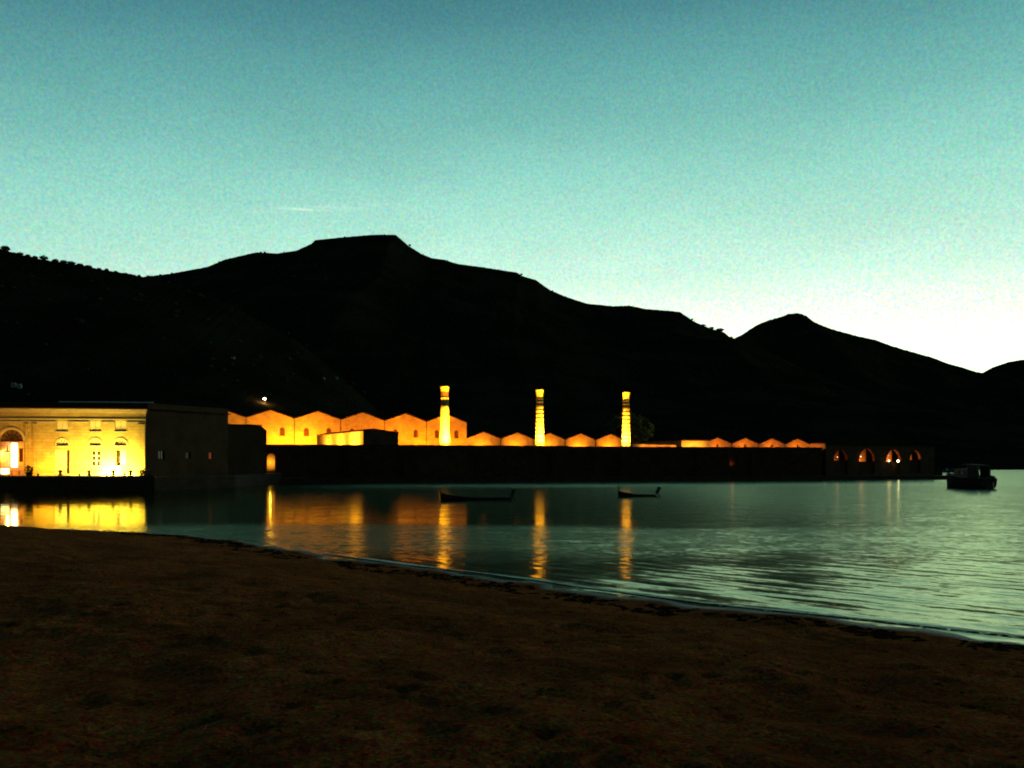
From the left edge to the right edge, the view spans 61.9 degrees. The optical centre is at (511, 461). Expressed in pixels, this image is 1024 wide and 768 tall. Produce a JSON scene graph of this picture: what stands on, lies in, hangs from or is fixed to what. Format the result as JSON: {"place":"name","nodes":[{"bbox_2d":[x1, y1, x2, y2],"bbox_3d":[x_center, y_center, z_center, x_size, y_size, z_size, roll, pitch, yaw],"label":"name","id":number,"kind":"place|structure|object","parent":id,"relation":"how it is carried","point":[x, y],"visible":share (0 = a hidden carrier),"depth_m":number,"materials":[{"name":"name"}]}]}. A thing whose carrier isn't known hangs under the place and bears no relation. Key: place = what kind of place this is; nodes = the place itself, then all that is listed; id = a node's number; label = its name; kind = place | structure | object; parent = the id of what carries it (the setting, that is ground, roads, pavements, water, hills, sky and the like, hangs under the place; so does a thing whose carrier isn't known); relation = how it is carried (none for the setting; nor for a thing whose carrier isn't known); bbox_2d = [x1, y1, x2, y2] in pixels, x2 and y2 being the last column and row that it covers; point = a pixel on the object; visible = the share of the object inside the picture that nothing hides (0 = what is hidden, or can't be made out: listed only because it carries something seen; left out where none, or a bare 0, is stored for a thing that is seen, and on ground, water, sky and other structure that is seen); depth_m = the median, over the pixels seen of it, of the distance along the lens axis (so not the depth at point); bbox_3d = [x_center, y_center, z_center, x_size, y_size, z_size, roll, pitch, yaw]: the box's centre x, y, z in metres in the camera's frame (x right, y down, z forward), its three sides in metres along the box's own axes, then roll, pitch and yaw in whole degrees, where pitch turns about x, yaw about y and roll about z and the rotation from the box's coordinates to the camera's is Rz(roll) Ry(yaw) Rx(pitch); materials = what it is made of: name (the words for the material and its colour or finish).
{"place":"outdoors","nodes":[
{"label":"outdoors","id":0,"kind":"place"},
{"bbox_2d":[0,401,230,475],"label":"waterfront building","id":1,"kind":"structure","parent":0,"point":[76,438],"depth_m":113.17,"materials":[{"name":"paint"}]},
{"bbox_2d":[55,450,69,473],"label":"door","id":2,"kind":"structure","parent":1,"relation":"in","point":[62,457],"depth_m":112.08,"materials":[{"name":"paint"}]},
{"bbox_2d":[92,451,100,465],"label":"window","id":3,"kind":"structure","parent":1,"relation":"in","point":[96,455],"depth_m":112.76,"materials":[{"name":"paint"}]},
{"bbox_2d":[117,450,125,465],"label":"window","id":4,"kind":"structure","parent":1,"relation":"in","point":[121,454],"depth_m":113.15,"materials":[{"name":"beige glass"}]},
{"bbox_2d":[158,451,163,458],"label":"window","id":5,"kind":"structure","parent":1,"relation":"in","point":[160,453],"depth_m":115.89,"materials":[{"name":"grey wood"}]},
{"bbox_2d":[0,473,281,491],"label":"quay","id":6,"kind":"structure","parent":0,"point":[156,483],"depth_m":108.33,"materials":[{"name":"stone"}]},
{"bbox_2d":[24,465,33,475],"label":"planter","id":7,"kind":"object","parent":6,"relation":"on","point":[28,472],"visible":0.98,"depth_m":107.78,"materials":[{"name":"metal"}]},
{"bbox_2d":[0,475,155,476],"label":"quay coping","id":8,"kind":"object","parent":6,"relation":"on","point":[81,476],"visible":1,"depth_m":107.52,"materials":[{"name":"yellow stone"}]},
{"bbox_2d":[1,468,8,475],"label":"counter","id":9,"kind":"object","parent":8,"relation":"on","point":[4,471],"visible":0.89,"depth_m":111.62,"materials":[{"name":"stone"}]},
{"bbox_2d":[138,468,151,475],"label":"bush","id":10,"kind":"object","parent":6,"relation":"on","point":[143,472],"visible":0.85,"depth_m":112.42,"materials":[{"name":"green plant"}]},
{"bbox_2d":[228,424,266,473],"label":"corner house","id":11,"kind":"structure","parent":6,"relation":"on","point":[247,448],"depth_m":140.08,"materials":[{"name":"paint"}]},
{"bbox_2d":[0,249,377,416],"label":"hill","id":12,"kind":"structure","parent":0,"point":[121,323],"depth_m":449.77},
{"bbox_2d":[0,246,9,250],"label":"tree","id":13,"kind":"object","parent":12,"relation":"on","point":[6,248],"visible":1,"depth_m":518.24,"materials":[{"name":"green plant"}]},
{"bbox_2d":[39,255,47,260],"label":"tree","id":14,"kind":"object","parent":12,"relation":"on","point":[42,257],"visible":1,"depth_m":517.99,"materials":[{"name":"green plant"}]},
{"bbox_2d":[0,525,1023,767],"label":"beach","id":15,"kind":"structure","parent":0,"point":[423,723],"depth_m":9.11,"materials":[{"name":"brown sand"}]},
{"bbox_2d":[66,530,1023,653],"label":"sea weed","id":16,"kind":"object","parent":15,"relation":"on","point":[876,633],"visible":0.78,"depth_m":21.67,"materials":[{"name":"black plant"}]},
{"bbox_2d":[0,470,1023,643],"bbox_3d":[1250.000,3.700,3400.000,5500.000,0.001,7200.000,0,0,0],"label":"sea","id":17,"kind":"structure","parent":0,"point":[937,552],"depth_m":44.70,"materials":[{"name":"liquid"}]},
{"bbox_2d":[440,488,515,500],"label":"boat","id":18,"kind":"object","parent":17,"relation":"on","point":[445,497],"visible":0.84,"depth_m":81.38,"materials":[{"name":"paint"}]},
{"bbox_2d":[617,486,660,496],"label":"boat","id":19,"kind":"object","parent":17,"relation":"on","point":[624,494],"visible":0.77,"depth_m":89.65,"materials":[{"name":"paint"}]},
{"bbox_2d":[329,553,1023,635],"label":"foam","id":20,"kind":"object","parent":17,"relation":"on","point":[966,629],"visible":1,"depth_m":21.50,"materials":[{"name":"beige"}]},
{"bbox_2d":[946,464,996,488],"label":"cabin boat","id":21,"kind":"object","parent":17,"relation":"on","point":[970,476],"visible":0.91,"depth_m":118.51,"materials":[{"name":"paint"}]},
{"bbox_2d":[0,0,1023,372],"label":"sky","id":22,"kind":"structure","parent":0,"point":[854,167],"materials":[{"name":"teal"}]},
{"bbox_2d":[146,235,1023,469],"bbox_3d":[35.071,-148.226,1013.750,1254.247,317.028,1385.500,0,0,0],"label":"mountain","id":23,"kind":"structure","parent":0,"point":[411,363],"depth_m":764.99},
{"bbox_2d":[0,234,992,411],"bbox_3d":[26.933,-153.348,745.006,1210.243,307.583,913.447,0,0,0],"label":"scrub","id":24,"kind":"object","parent":23,"relation":"on","point":[81,320],"visible":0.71,"depth_m":495.11,"materials":[{"name":"green plant"}]},
{"bbox_2d":[734,313,1023,411],"bbox_3d":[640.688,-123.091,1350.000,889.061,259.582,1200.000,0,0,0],"label":"hill","id":25,"kind":"structure","parent":0,"point":[805,342],"depth_m":1262.68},
{"bbox_2d":[821,466,942,475],"bbox_3d":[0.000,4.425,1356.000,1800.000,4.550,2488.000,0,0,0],"label":"land","id":26,"kind":"structure","parent":0,"point":[937,471],"depth_m":212.52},
{"bbox_2d":[983,360,1023,383],"bbox_3d":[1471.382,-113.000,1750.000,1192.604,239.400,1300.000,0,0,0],"label":"hill","id":27,"kind":"structure","parent":0,"point":[1012,370],"depth_m":1860.19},
{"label":"shore ledge","id":28,"kind":"object","parent":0,"visible":0},
{"bbox_2d":[267,444,821,476],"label":"sea wall","id":29,"kind":"structure","parent":28,"relation":"on","point":[305,460],"depth_m":161.42,"materials":[{"name":"stone"}]},
{"bbox_2d":[729,453,732,465],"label":"niche door","id":30,"kind":"structure","parent":29,"relation":"in","point":[731,455],"depth_m":171.67,"materials":[{"name":"brown wood"}]},
{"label":"yard","id":31,"kind":"object","parent":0,"visible":0},
{"bbox_2d":[228,409,466,444],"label":"factory hall","id":32,"kind":"structure","parent":31,"relation":"on","point":[305,428],"depth_m":208.45,"materials":[{"name":"stone"}]},
{"bbox_2d":[280,427,284,435],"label":"window","id":33,"kind":"structure","parent":32,"relation":"in","point":[282,431],"depth_m":201.52,"materials":[{"name":"brown wood"}]},
{"bbox_2d":[303,428,309,436],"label":"window","id":34,"kind":"structure","parent":32,"relation":"in","point":[306,431],"depth_m":203.97,"materials":[{"name":"brown wood"}]},
{"bbox_2d":[414,430,417,437],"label":"window","id":35,"kind":"structure","parent":32,"relation":"in","point":[415,431],"depth_m":216.30,"materials":[{"name":"brown wood"}]},
{"bbox_2d":[435,430,439,438],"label":"window","id":36,"kind":"structure","parent":32,"relation":"in","point":[436,431],"depth_m":218.85,"materials":[{"name":"brown wood"}]},
{"bbox_2d":[454,430,458,438],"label":"window","id":37,"kind":"structure","parent":32,"relation":"in","point":[455,432],"depth_m":221.32,"materials":[{"name":"brown wood"}]},
{"bbox_2d":[317,428,398,444],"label":"yard shed","id":38,"kind":"structure","parent":31,"relation":"on","point":[373,436],"depth_m":172.92,"materials":[{"name":"stone"}]},
{"bbox_2d":[440,386,449,444],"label":"factory chimney","id":39,"kind":"object","parent":31,"relation":"on","point":[444,430],"visible":0.81,"depth_m":205.13,"materials":[{"name":"brick"}]},
{"bbox_2d":[535,390,543,445],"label":"factory chimney","id":40,"kind":"object","parent":31,"relation":"on","point":[539,434],"visible":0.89,"depth_m":211.21,"materials":[{"name":"brick"}]},
{"bbox_2d":[466,431,621,446],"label":"factory hall","id":41,"kind":"structure","parent":31,"relation":"on","point":[518,438],"depth_m":233.85,"materials":[{"name":"stone"}]},
{"bbox_2d":[622,392,629,446],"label":"factory chimney","id":42,"kind":"object","parent":31,"relation":"on","point":[626,427],"visible":0.95,"depth_m":218.21,"materials":[{"name":"brick"}]},
{"bbox_2d":[604,412,655,446],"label":"tree","id":43,"kind":"object","parent":31,"relation":"on","point":[645,430],"visible":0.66,"depth_m":247.14,"materials":[{"name":"green plant"}]},
{"bbox_2d":[631,444,675,446],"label":"yard wall","id":44,"kind":"structure","parent":31,"relation":"on","point":[647,445],"depth_m":230.67,"materials":[{"name":"stone"}]},
{"bbox_2d":[636,440,710,446],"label":"flat roof range","id":45,"kind":"structure","parent":31,"relation":"on","point":[691,443],"depth_m":252.88,"materials":[{"name":"stone"}]},
{"bbox_2d":[646,437,810,446],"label":"end factory hall","id":46,"kind":"structure","parent":31,"relation":"on","point":[738,442],"depth_m":268.13,"materials":[{"name":"stone"}]},
{"bbox_2d":[809,443,826,449],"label":"lean to range","id":47,"kind":"object","parent":31,"relation":"on","point":[818,445],"visible":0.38,"depth_m":278.28,"materials":[{"name":"stone"}]},
{"bbox_2d":[823,444,934,475],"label":"arcade building","id":48,"kind":"structure","parent":31,"relation":"on","point":[872,460],"depth_m":188.40,"materials":[{"name":"stone"}]},
{"bbox_2d":[834,461,845,473],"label":"door","id":49,"kind":"structure","parent":48,"relation":"in","point":[839,466],"depth_m":181.08,"materials":[{"name":"brown wood"}]},
{"bbox_2d":[859,461,872,472],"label":"door","id":50,"kind":"structure","parent":48,"relation":"in","point":[864,466],"depth_m":185.83,"materials":[{"name":"brown wood"}]},
{"bbox_2d":[886,462,898,472],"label":"door","id":51,"kind":"structure","parent":48,"relation":"in","point":[891,467],"depth_m":190.93,"materials":[{"name":"brown wood"}]},
{"bbox_2d":[910,460,918,472],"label":"door","id":52,"kind":"structure","parent":48,"relation":"in","point":[914,464],"depth_m":195.41,"materials":[{"name":"brown wood"}]}
]}

